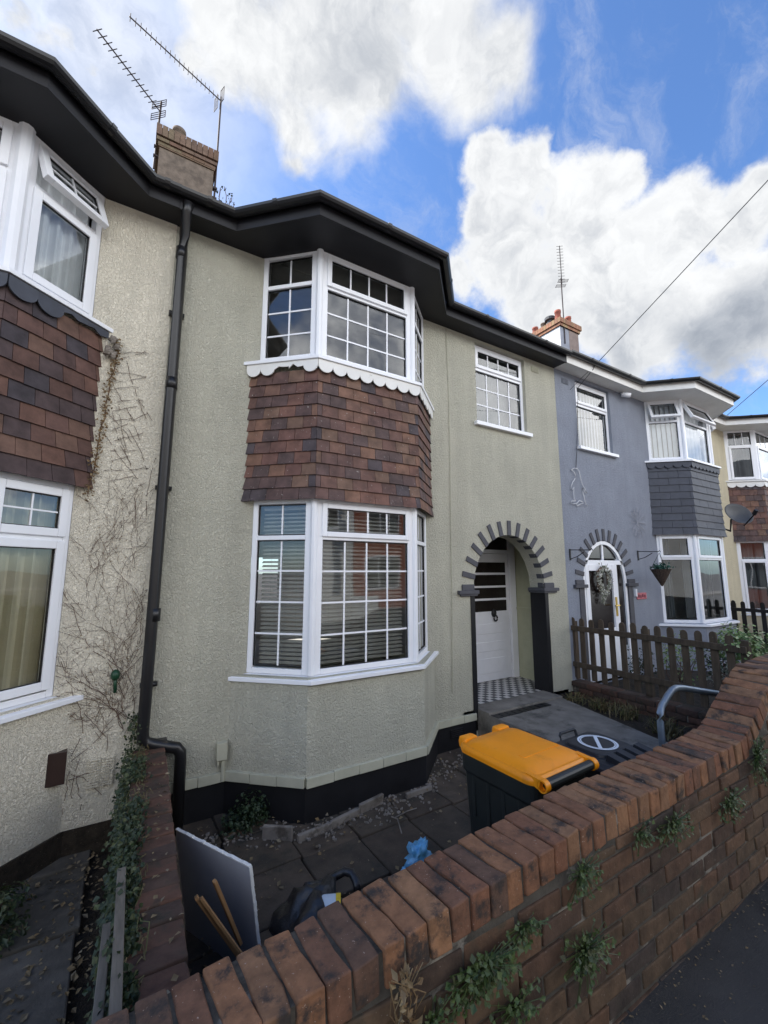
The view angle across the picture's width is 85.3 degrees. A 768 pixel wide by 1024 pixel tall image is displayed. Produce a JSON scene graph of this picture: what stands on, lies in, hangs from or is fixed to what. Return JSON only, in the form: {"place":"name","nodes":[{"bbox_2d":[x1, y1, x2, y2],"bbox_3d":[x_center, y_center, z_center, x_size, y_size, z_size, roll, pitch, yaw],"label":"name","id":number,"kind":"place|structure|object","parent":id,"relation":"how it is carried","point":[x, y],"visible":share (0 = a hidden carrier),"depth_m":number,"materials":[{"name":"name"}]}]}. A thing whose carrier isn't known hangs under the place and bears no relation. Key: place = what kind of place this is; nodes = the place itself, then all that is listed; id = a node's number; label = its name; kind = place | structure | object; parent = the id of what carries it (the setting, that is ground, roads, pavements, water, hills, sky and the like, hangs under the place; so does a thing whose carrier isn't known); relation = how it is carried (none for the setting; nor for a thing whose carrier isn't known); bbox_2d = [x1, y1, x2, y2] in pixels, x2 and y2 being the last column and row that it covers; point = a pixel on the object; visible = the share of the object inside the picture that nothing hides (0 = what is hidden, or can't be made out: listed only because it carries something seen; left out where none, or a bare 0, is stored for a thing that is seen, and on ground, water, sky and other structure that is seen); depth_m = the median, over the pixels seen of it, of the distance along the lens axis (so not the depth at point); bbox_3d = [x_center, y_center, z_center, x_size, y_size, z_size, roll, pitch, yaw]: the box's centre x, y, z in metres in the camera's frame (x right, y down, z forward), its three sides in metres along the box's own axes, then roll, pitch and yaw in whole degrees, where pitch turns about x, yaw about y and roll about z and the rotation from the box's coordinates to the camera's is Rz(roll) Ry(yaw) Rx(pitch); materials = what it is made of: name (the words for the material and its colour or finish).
{"place":"outdoors","nodes":[
{"label":"outdoors","id":0,"kind":"place"},
{"bbox_2d":[0,850,90,1023],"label":"side paving","id":1,"kind":"structure","parent":0,"point":[41,1004],"depth_m":2.26,"materials":[{"name":"grey concrete"}]},
{"bbox_2d":[0,880,36,958],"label":"weed","id":2,"kind":"object","parent":1,"relation":"on","point":[6,897],"visible":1,"depth_m":2.34,"materials":[{"name":"green plant"}]},
{"bbox_2d":[175,748,470,976],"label":"patio paving","id":3,"kind":"structure","parent":0,"point":[382,849],"depth_m":3.12,"materials":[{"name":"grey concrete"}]},
{"bbox_2d":[194,894,237,956],"bbox_3d":[-0.766,1.940,1.937,0.235,0.366,0.022,6,-10,-34],"label":"timber offcut","id":4,"kind":"object","parent":3,"relation":"on","point":[213,922],"visible":0.52,"depth_m":1.92,"materials":[{"name":"brown wood"}]},
{"bbox_2d":[175,828,260,961],"bbox_3d":[-0.892,2.081,2.225,0.659,0.605,0.109,-5,-9,32],"label":"board","id":5,"kind":"object","parent":3,"relation":"on","point":[203,864],"visible":0.88,"depth_m":2.22,"materials":[{"name":"paint"}]},
{"bbox_2d":[200,896,241,953],"bbox_3d":[-0.734,1.941,1.927,0.238,0.360,0.018,4,-9,-27],"label":"timber offcut","id":6,"kind":"object","parent":3,"relation":"on","point":[220,925],"visible":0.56,"depth_m":1.92,"materials":[{"name":"brown wood"}]},
{"bbox_2d":[212,879,242,945],"bbox_3d":[-0.748,1.918,1.994,0.024,0.364,0.172,-6,-10,37],"label":"timber offcut","id":7,"kind":"object","parent":3,"relation":"on","point":[227,911],"visible":1,"depth_m":1.99,"materials":[{"name":"brown wood"}]},
{"bbox_2d":[218,787,270,839],"bbox_3d":[-1.100,2.413,3.341,0.395,0.290,0.348,1,-8,-10],"label":"weed","id":8,"kind":"object","parent":3,"relation":"on","point":[244,817],"visible":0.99,"depth_m":3.31,"materials":[{"name":"green plant"}]},
{"bbox_2d":[262,824,292,841],"bbox_3d":[-0.816,2.458,3.193,0.237,0.106,0.033,-1,-8,5],"label":"edging stone","id":9,"kind":"object","parent":3,"relation":"on","point":[280,832],"visible":0.96,"depth_m":3.18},
{"bbox_2d":[298,822,330,841],"bbox_3d":[-0.535,2.490,3.243,0.284,0.060,0.039,6,-10,-35],"label":"edging stone","id":10,"kind":"object","parent":3,"relation":"on","point":[315,832],"visible":0.96,"depth_m":3.23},
{"bbox_2d":[269,867,361,935],"bbox_3d":[-0.333,2.155,2.170,0.487,0.391,0.380,5,-9,-30],"label":"rubbish sack","id":11,"kind":"object","parent":3,"relation":"on","point":[302,903],"visible":0.38,"depth_m":2.16,"materials":[{"name":"black plastic"}]},
{"bbox_2d":[322,893,340,907],"bbox_3d":[-0.286,2.055,2.140,0.125,0.141,0.143,1,-8,-6],"label":"tub","id":12,"kind":"object","parent":11,"relation":"in","point":[330,899],"visible":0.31,"depth_m":2.14,"materials":[{"name":"plastic"}]},
{"bbox_2d":[202,751,462,852],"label":"pebbles","id":13,"kind":"object","parent":3,"relation":"on","point":[212,839],"visible":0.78,"depth_m":3.40,"materials":[{"name":"grey gravel"}]},
{"bbox_2d":[330,808,358,828],"bbox_3d":[-0.320,2.513,3.417,0.290,0.065,0.035,7,-11,-42],"label":"edging stone","id":14,"kind":"object","parent":3,"relation":"on","point":[342,818],"visible":0.79,"depth_m":3.40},
{"bbox_2d":[359,793,383,813],"bbox_3d":[-0.107,2.526,3.610,0.267,0.083,0.038,7,-11,-42],"label":"edging stone","id":15,"kind":"object","parent":3,"relation":"on","point":[369,804],"visible":0.95,"depth_m":3.59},
{"bbox_2d":[0,752,767,1023],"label":"fallen leaves","id":16,"kind":"object","parent":3,"relation":"on","point":[74,977],"visible":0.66,"depth_m":2.21,"materials":[{"name":"brown plant"}]},
{"bbox_2d":[391,808,416,833],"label":"twig","id":17,"kind":"object","parent":3,"relation":"on","point":[401,814],"visible":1,"depth_m":3.44,"materials":[{"name":"brown wood"}]},
{"bbox_2d":[404,836,430,866],"bbox_3d":[0.245,2.374,2.919,0.255,0.168,0.149,2,-8,-12],"label":"carrier bag","id":18,"kind":"object","parent":3,"relation":"on","point":[417,850],"visible":0.52,"depth_m":2.89,"materials":[{"name":"blue plastic"}]},
{"bbox_2d":[406,784,432,798],"bbox_3d":[0.326,2.579,3.840,0.300,0.054,0.032,5,-10,-34],"label":"edging stone","id":19,"kind":"object","parent":3,"relation":"on","point":[416,792],"visible":0.92,"depth_m":3.82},
{"bbox_2d":[459,724,598,835],"bbox_3d":[0.792,1.847,2.312,0.512,1.046,0.658,5,-9,-30],"label":"wheelie bin","id":20,"kind":"object","parent":3,"relation":"on","point":[508,770],"visible":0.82,"depth_m":2.26,"materials":[{"name":"orange plastic"}]},
{"bbox_2d":[555,728,652,778],"bbox_3d":[1.426,1.927,2.548,0.501,0.953,0.642,5,-9,-30],"label":"wheelie bin","id":21,"kind":"object","parent":3,"relation":"on","point":[606,752],"visible":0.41,"depth_m":2.60,"materials":[{"name":"black plastic"}]},
{"bbox_2d":[65,574,622,1023],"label":"ground","id":22,"kind":"structure","parent":0,"point":[79,1000],"depth_m":2.38,"materials":[{"name":"grey concrete"}]},
{"bbox_2d":[0,30,218,892],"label":"terraced house","id":23,"kind":"structure","parent":22,"relation":"on","point":[89,204],"depth_m":3.15,"materials":[{"name":"beige paint"}]},
{"bbox_2d":[0,116,18,251],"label":"window","id":24,"kind":"structure","parent":23,"relation":"in","point":[8,128],"depth_m":2.95,"materials":[{"name":"plastic"}]},
{"bbox_2d":[0,471,74,709],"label":"window","id":25,"kind":"structure","parent":23,"relation":"in","point":[35,513],"depth_m":3.00,"materials":[{"name":"plastic"}]},
{"bbox_2d":[17,136,108,316],"bbox_3d":[-2.508,-2.208,3.254,0.248,1.167,0.617,-2,-8,17],"label":"window","id":26,"kind":"structure","parent":23,"relation":"in","point":[59,250],"depth_m":3.29,"materials":[{"name":"plastic"}]},
{"bbox_2d":[56,338,155,814],"bbox_3d":[-2.168,0.358,3.305,0.571,3.679,0.066,5,-9,-30],"label":"climbing plant","id":27,"kind":"object","parent":23,"relation":"attached to","point":[97,458],"visible":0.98,"depth_m":3.30,"materials":[{"name":"brown plant"}]},
{"bbox_2d":[110,669,119,692],"bbox_3d":[-2.081,1.308,3.222,0.064,0.173,0.054,5,-9,-30],"label":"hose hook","id":28,"kind":"object","parent":23,"relation":"attached to","point":[115,675],"visible":1,"depth_m":3.21,"materials":[{"name":"green plastic"}]},
{"bbox_2d":[129,13,224,196],"bbox_3d":[-3.769,-7.309,7.620,0.379,2.606,1.704,-5,-10,33],"label":"tv aerial","id":29,"kind":"object","parent":23,"relation":"attached to","point":[221,99],"visible":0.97,"depth_m":8.19,"materials":[{"name":"grey metal"}]},
{"bbox_2d":[123,737,188,1011],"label":"garden wall","id":30,"kind":"structure","parent":22,"relation":"on","point":[161,964],"depth_m":1.77,"materials":[{"name":"brick"}]},
{"bbox_2d":[91,922,110,1023],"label":"timber batten","id":31,"kind":"object","parent":30,"relation":"on","point":[101,982],"visible":0.89,"depth_m":1.38,"materials":[{"name":"grey wood"}]},
{"bbox_2d":[108,866,125,1016],"bbox_3d":[-0.938,1.533,1.470,0.034,0.047,0.930,5,-9,-30],"label":"timber batten","id":32,"kind":"object","parent":30,"relation":"on","point":[116,994],"visible":0.92,"depth_m":1.44,"materials":[{"name":"grey wood"}]},
{"bbox_2d":[82,711,153,1023],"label":"ivy","id":33,"kind":"object","parent":30,"relation":"attached to","point":[122,848],"visible":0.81,"depth_m":1.90,"materials":[{"name":"green plant"}]},
{"bbox_2d":[136,185,572,835],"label":"terraced house","id":34,"kind":"structure","parent":22,"relation":"on","point":[360,431],"depth_m":4.06,"materials":[{"name":"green paint"}]},
{"bbox_2d":[217,186,234,206],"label":"rooftop plant","id":35,"kind":"object","parent":34,"relation":"on","point":[226,195],"visible":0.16,"depth_m":7.64,"materials":[{"name":"plant"}]},
{"bbox_2d":[246,499,310,674],"bbox_3d":[-0.926,0.667,3.865,0.617,1.571,0.130,-2,-8,11],"label":"window","id":36,"kind":"structure","parent":34,"relation":"in","point":[281,537],"depth_m":3.86,"materials":[{"name":"plastic"}]},
{"bbox_2d":[260,251,316,359],"bbox_3d":[-0.933,-2.072,4.217,0.617,1.167,0.060,-2,-8,11],"label":"window","id":37,"kind":"structure","parent":34,"relation":"in","point":[267,289],"depth_m":4.22,"materials":[{"name":"plastic"}]},
{"bbox_2d":[314,499,412,674],"bbox_3d":[-0.186,0.696,4.071,1.115,1.571,0.148,5,-9,-30],"label":"window","id":38,"kind":"structure","parent":34,"relation":"in","point":[325,535],"depth_m":4.07,"materials":[{"name":"plastic"}]},
{"bbox_2d":[322,252,410,379],"bbox_3d":[-0.168,-2.042,4.428,1.115,1.167,0.078,5,-9,-30],"label":"window","id":39,"kind":"structure","parent":34,"relation":"in","point":[330,260],"depth_m":4.42,"materials":[{"name":"plastic"}]},
{"bbox_2d":[415,298,423,386],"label":"window","id":40,"kind":"structure","parent":34,"relation":"in","point":[419,353],"depth_m":5.16,"materials":[{"name":"plastic"}]},
{"bbox_2d":[417,510,427,657],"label":"window","id":41,"kind":"structure","parent":34,"relation":"in","point":[421,517],"depth_m":4.76,"materials":[{"name":"plastic"}]},
{"bbox_2d":[474,554,511,682],"bbox_3d":[1.654,1.617,6.496,0.862,1.925,0.086,5,-9,-30],"label":"front door","id":42,"kind":"structure","parent":34,"relation":"in","point":[492,614],"depth_m":6.51,"materials":[{"name":"white wood"}]},
{"bbox_2d":[475,345,523,430],"bbox_3d":[1.585,-1.734,6.133,0.995,1.150,0.328,5,-9,-30],"label":"window","id":43,"kind":"structure","parent":34,"relation":"in","point":[491,397],"depth_m":6.23,"materials":[{"name":"plastic"}]},
{"bbox_2d":[96,654,767,1023],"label":"garden wall","id":44,"kind":"structure","parent":22,"relation":"on","point":[443,914],"depth_m":1.47,"materials":[{"name":"brick"}]},
{"bbox_2d":[389,960,425,1023],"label":"dry weed","id":45,"kind":"object","parent":44,"relation":"attached to","point":[406,988],"visible":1,"depth_m":1.08,"materials":[{"name":"brown plant"}]},
{"bbox_2d":[425,987,456,1023],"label":"weed","id":46,"kind":"object","parent":44,"relation":"attached to","point":[440,1011],"visible":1,"depth_m":1.14,"materials":[{"name":"green plant"}]},
{"bbox_2d":[445,935,530,1021],"bbox_3d":[0.310,1.351,1.214,0.311,0.137,0.080,5,-9,-30],"label":"weed","id":47,"kind":"object","parent":44,"relation":"attached to","point":[481,975],"visible":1,"depth_m":1.21,"materials":[{"name":"green plant"}]},
{"bbox_2d":[487,976,545,1023],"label":"weed","id":48,"kind":"object","parent":44,"relation":"attached to","point":[529,1009],"visible":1,"depth_m":1.26,"materials":[{"name":"green plant"}]},
{"bbox_2d":[506,911,550,954],"bbox_3d":[0.453,1.331,1.321,0.198,0.091,0.047,5,-9,-30],"label":"weed","id":49,"kind":"object","parent":44,"relation":"attached to","point":[530,925],"visible":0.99,"depth_m":1.32,"materials":[{"name":"green plant"}]},
{"bbox_2d":[567,848,603,909],"bbox_3d":[0.718,1.303,1.477,0.209,0.137,0.060,5,-9,-30],"label":"weed","id":50,"kind":"object","parent":44,"relation":"attached to","point":[582,878],"visible":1,"depth_m":1.48,"materials":[{"name":"green plant"}]},
{"bbox_2d":[560,917,620,1008],"bbox_3d":[0.714,1.535,1.433,0.295,0.180,0.076,5,-9,-30],"label":"weed","id":51,"kind":"object","parent":44,"relation":"attached to","point":[587,952],"visible":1,"depth_m":1.44,"materials":[{"name":"green plant"}]},
{"bbox_2d":[633,816,661,855],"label":"weed","id":52,"kind":"object","parent":44,"relation":"attached to","point":[642,833],"visible":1,"depth_m":1.69,"materials":[{"name":"green plant"}]},
{"bbox_2d":[656,804,694,857],"bbox_3d":[1.264,1.367,1.799,0.308,0.137,0.056,5,-9,-30],"label":"weed","id":53,"kind":"object","parent":44,"relation":"attached to","point":[674,824],"visible":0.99,"depth_m":1.79,"materials":[{"name":"green plant"}]},
{"bbox_2d":[718,786,750,823],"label":"weed","id":54,"kind":"object","parent":44,"relation":"attached to","point":[731,802],"visible":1,"depth_m":2.07,"materials":[{"name":"green plant"}]},
{"bbox_2d":[748,735,767,786],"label":"weed","id":55,"kind":"object","parent":44,"relation":"attached to","point":[758,755],"visible":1,"depth_m":2.27,"materials":[{"name":"green plant"}]},
{"bbox_2d":[532,309,740,683],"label":"terraced house","id":56,"kind":"structure","parent":22,"relation":"on","point":[646,448],"depth_m":7.44,"materials":[{"name":"grey paint"}]},
{"bbox_2d":[555,246,568,343],"bbox_3d":[5.806,-7.099,13.552,0.312,3.450,0.381,-1,-8,6],"label":"tv aerial","id":57,"kind":"object","parent":56,"relation":"attached to","point":[561,281],"visible":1,"depth_m":13.57,"materials":[{"name":"grey metal"}]},
{"bbox_2d":[570,468,586,505],"bbox_3d":[3.059,-0.391,6.574,0.440,0.620,0.012,5,-9,-30],"label":"metal wall ornament","id":58,"kind":"object","parent":56,"relation":"attached to","point":[582,488],"visible":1,"depth_m":6.57,"materials":[{"name":"white metal"}]},
{"bbox_2d":[569,548,592,559],"bbox_3d":[2.909,0.621,6.148,0.024,0.170,0.377,5,-9,-30],"label":"hanging bracket","id":59,"kind":"object","parent":56,"relation":"attached to","point":[576,549],"visible":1,"depth_m":6.24,"materials":[{"name":"black metal"}]},
{"bbox_2d":[570,366,594,463],"bbox_3d":[3.249,-1.547,6.747,0.428,1.714,0.132,-1,-8,10],"label":"cable","id":60,"kind":"object","parent":56,"relation":"attached to","point":[577,410],"visible":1,"depth_m":6.79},
{"bbox_2d":[575,382,609,451],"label":"window","id":61,"kind":"structure","parent":56,"relation":"in","point":[602,411],"depth_m":7.30,"materials":[{"name":"plastic"}]},
{"bbox_2d":[585,564,621,681],"bbox_3d":[3.460,1.709,6.553,0.803,1.750,0.147,5,-9,-30],"label":"front door","id":62,"kind":"structure","parent":56,"relation":"in","point":[596,610],"depth_m":6.59,"materials":[{"name":"plastic"}]},
{"bbox_2d":[596,562,613,604],"bbox_3d":[3.502,1.135,6.601,0.459,0.668,0.096,5,-9,-30],"label":"wreath","id":63,"kind":"object","parent":56,"relation":"attached to","point":[604,568],"visible":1,"depth_m":6.58,"materials":[{"name":"white plant"}]},
{"bbox_2d":[620,392,630,397],"bbox_3d":[4.351,-2.116,7.508,0.162,0.142,0.121,-2,-8,14],"label":"security camera","id":64,"kind":"object","parent":56,"relation":"attached to","point":[625,394],"visible":1,"depth_m":7.46,"materials":[{"name":"plastic"}]},
{"bbox_2d":[631,507,644,538],"bbox_3d":[4.466,0.188,7.337,0.465,0.571,0.018,5,-9,-30],"label":"wall light","id":65,"kind":"object","parent":56,"relation":"attached to","point":[637,521],"visible":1,"depth_m":7.34,"materials":[{"name":"grey metal"}]},
{"bbox_2d":[637,592,646,598],"bbox_3d":[4.423,1.440,7.154,0.300,0.110,0.015,5,-9,-30],"label":"house sign","id":66,"kind":"object","parent":56,"relation":"attached to","point":[642,595],"visible":1,"depth_m":7.15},
{"bbox_2d":[637,550,660,559],"bbox_3d":[4.515,0.735,7.099,0.024,0.170,0.377,5,-9,-30],"label":"hanging bracket","id":67,"kind":"object","parent":56,"relation":"attached to","point":[645,551],"visible":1,"depth_m":7.17,"materials":[{"name":"black metal"}]},
{"bbox_2d":[650,553,673,585],"bbox_3d":[4.596,0.953,6.925,0.386,0.551,0.387,5,-9,-30],"label":"hanging basket","id":68,"kind":"object","parent":67,"relation":"hanging from","point":[660,572],"visible":1,"depth_m":6.85,"materials":[{"name":"wicker"}]},
{"bbox_2d":[644,400,683,460],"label":"window","id":69,"kind":"structure","parent":56,"relation":"in","point":[649,407],"depth_m":7.94,"materials":[{"name":"plastic"}]},
{"bbox_2d":[656,534,700,622],"bbox_3d":[5.329,1.199,7.632,0.623,1.571,0.338,-2,-8,11],"label":"window","id":70,"kind":"structure","parent":56,"relation":"in","point":[668,606],"depth_m":7.55,"materials":[{"name":"plastic"}]},
{"bbox_2d":[674,401,715,463],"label":"window","id":71,"kind":"structure","parent":56,"relation":"in","point":[692,414],"depth_m":8.26,"materials":[{"name":"plastic"}]},
{"bbox_2d":[679,534,729,622],"bbox_3d":[5.995,1.227,7.830,1.085,1.571,0.338,5,-9,-30],"label":"window","id":72,"kind":"structure","parent":56,"relation":"in","point":[685,564],"depth_m":7.81,"materials":[{"name":"plastic"}]},
{"bbox_2d":[698,421,715,461],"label":"window","id":73,"kind":"structure","parent":56,"relation":"in","point":[702,441],"depth_m":8.61,"materials":[{"name":"plastic"}]},
{"bbox_2d":[699,539,723,616],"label":"window","id":74,"kind":"structure","parent":56,"relation":"in","point":[716,601],"depth_m":8.30,"materials":[{"name":"plastic"}]},
{"bbox_2d":[573,651,766,725],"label":"neighbour garden","id":75,"kind":"object","parent":22,"relation":"on","point":[697,700],"depth_m":6.14,"materials":[{"name":"soil"}]},
{"bbox_2d":[571,679,707,727],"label":"garden wall","id":76,"kind":"structure","parent":75,"relation":"on","point":[694,715],"depth_m":5.17,"materials":[{"name":"brick"}]},
{"bbox_2d":[571,617,752,708],"bbox_3d":[3.312,1.862,5.258,0.132,0.885,2.116,5,-9,-30],"label":"picket fence","id":77,"kind":"object","parent":76,"relation":"on","point":[650,680],"visible":0.84,"depth_m":5.17,"materials":[{"name":"brown wood"}]},
{"bbox_2d":[627,647,656,683],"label":"shrub","id":78,"kind":"object","parent":75,"relation":"on","point":[640,665],"visible":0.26,"depth_m":6.23,"materials":[{"name":"green plant"}]},
{"bbox_2d":[662,630,710,684],"bbox_3d":[4.396,2.172,6.100,0.620,0.854,0.524,0,-8,-1],"label":"shrub","id":79,"kind":"object","parent":75,"relation":"on","point":[680,660],"visible":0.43,"depth_m":6.06,"materials":[{"name":"green plant"}]},
{"bbox_2d":[692,648,738,683],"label":"shrub","id":80,"kind":"object","parent":75,"relation":"on","point":[721,662],"visible":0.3,"depth_m":6.02,"materials":[{"name":"green plant"}]},
{"bbox_2d":[706,666,727,685],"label":"shrub","id":81,"kind":"object","parent":75,"relation":"on","point":[723,671],"visible":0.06,"depth_m":4.96,"materials":[{"name":"green plant"}]},
{"bbox_2d":[712,622,767,665],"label":"shrub","id":82,"kind":"object","parent":75,"relation":"on","point":[737,637],"visible":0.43,"depth_m":4.68,"materials":[{"name":"green plant"}]},
{"bbox_2d":[731,600,767,651],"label":"picket fence","id":83,"kind":"object","parent":75,"relation":"on","point":[762,610],"visible":0.49,"depth_m":8.52,"materials":[{"name":"black wood"}]},
{"bbox_2d":[711,414,767,647],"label":"terraced house","id":84,"kind":"structure","parent":22,"relation":"on","point":[740,448],"depth_m":9.40,"materials":[{"name":"yellow paint"}]},
{"bbox_2d":[723,430,759,480],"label":"window","id":85,"kind":"structure","parent":84,"relation":"in","point":[732,447],"depth_m":9.63,"materials":[{"name":"plastic"}]},
{"bbox_2d":[725,504,758,531],"bbox_3d":[6.849,0.109,8.241,0.497,0.551,1.010,5,-9,-30],"label":"satellite dish","id":86,"kind":"object","parent":84,"relation":"attached to","point":[738,513],"visible":0.96,"depth_m":8.15,"materials":[{"name":"grey metal"}]},
{"bbox_2d":[727,380,767,414],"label":"overhead wire","id":87,"kind":"object","parent":84,"relation":"attached to","point":[748,396],"visible":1,"depth_m":8.51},
{"bbox_2d":[736,541,767,612],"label":"window","id":88,"kind":"structure","parent":84,"relation":"in","point":[746,561],"depth_m":9.37,"materials":[{"name":"plastic"}]},
{"bbox_2d":[738,430,767,479],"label":"window","id":89,"kind":"structure","parent":84,"relation":"in","point":[761,440],"depth_m":9.82,"materials":[{"name":"plastic"}]},
{"bbox_2d":[752,543,767,607],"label":"window","id":90,"kind":"structure","parent":84,"relation":"in","point":[759,548],"depth_m":9.59,"materials":[{"name":"plastic"}]},
{"bbox_2d":[0,0,767,573],"label":"sky","id":91,"kind":"structure","parent":0,"point":[622,136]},
{"bbox_2d":[478,698,658,748],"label":"path","id":92,"kind":"structure","parent":0,"point":[553,720],"depth_m":4.65,"materials":[{"name":"concrete"}]},
{"bbox_2d":[491,703,550,718],"bbox_3d":[1.678,2.400,5.051,0.930,0.006,0.110,5,-9,-30],"label":"drain grate","id":93,"kind":"object","parent":92,"relation":"on","point":[521,710],"visible":1,"depth_m":5.03,"materials":[{"name":"black metal"}]},
{"bbox_2d":[656,685,717,745],"bbox_3d":[2.204,1.669,2.953,0.832,0.880,0.067,4,-9,-26],"label":"handrail","id":94,"kind":"object","parent":92,"relation":"on","point":[667,696],"visible":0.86,"depth_m":2.86,"materials":[{"name":"grey metal"}]},
{"bbox_2d":[563,695,691,741],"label":"bed soil","id":95,"kind":"structure","parent":0,"point":[636,725],"depth_m":4.88,"materials":[{"name":"brown soil"}]},
{"bbox_2d":[564,690,591,705],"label":"grass tuft","id":96,"kind":"object","parent":95,"relation":"on","point":[570,697],"visible":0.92,"depth_m":5.61,"materials":[{"name":"green plant"}]},
{"bbox_2d":[583,694,621,712],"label":"grass tuft","id":97,"kind":"object","parent":95,"relation":"on","point":[603,706],"visible":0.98,"depth_m":5.30,"materials":[{"name":"green plant"}]},
{"bbox_2d":[595,700,642,721],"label":"grass tuft","id":98,"kind":"object","parent":95,"relation":"on","point":[632,715],"visible":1,"depth_m":4.97,"materials":[{"name":"green plant"}]},
{"bbox_2d":[641,713,692,741],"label":"grass tuft","id":99,"kind":"object","parent":95,"relation":"on","point":[669,732],"visible":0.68,"depth_m":4.47,"materials":[{"name":"green plant"}]},
{"bbox_2d":[599,180,767,360],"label":"overhead wire","id":100,"kind":"object","parent":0,"point":[688,265],"visible":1,"depth_m":5.67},
{"bbox_2d":[619,877,767,1023],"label":"pavement","id":101,"kind":"structure","parent":0,"point":[738,980],"depth_m":1.68,"materials":[{"name":"grey asphalt"}]},
{"bbox_3d":[-4.200,-6.653,7.700,0.100,0.230,0.060,5,-9,-30],"label":"mast bracket","id":102,"kind":"object","parent":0,"visible":0},
{"bbox_2d":[93,28,166,168],"bbox_3d":[-4.395,-7.093,7.158,0.308,1.451,1.300,-3,-9,20],"label":"tv aerial","id":103,"kind":"object","parent":102,"relation":"attached to","point":[158,118],"visible":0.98,"depth_m":7.57,"materials":[{"name":"grey metal"}]}
]}

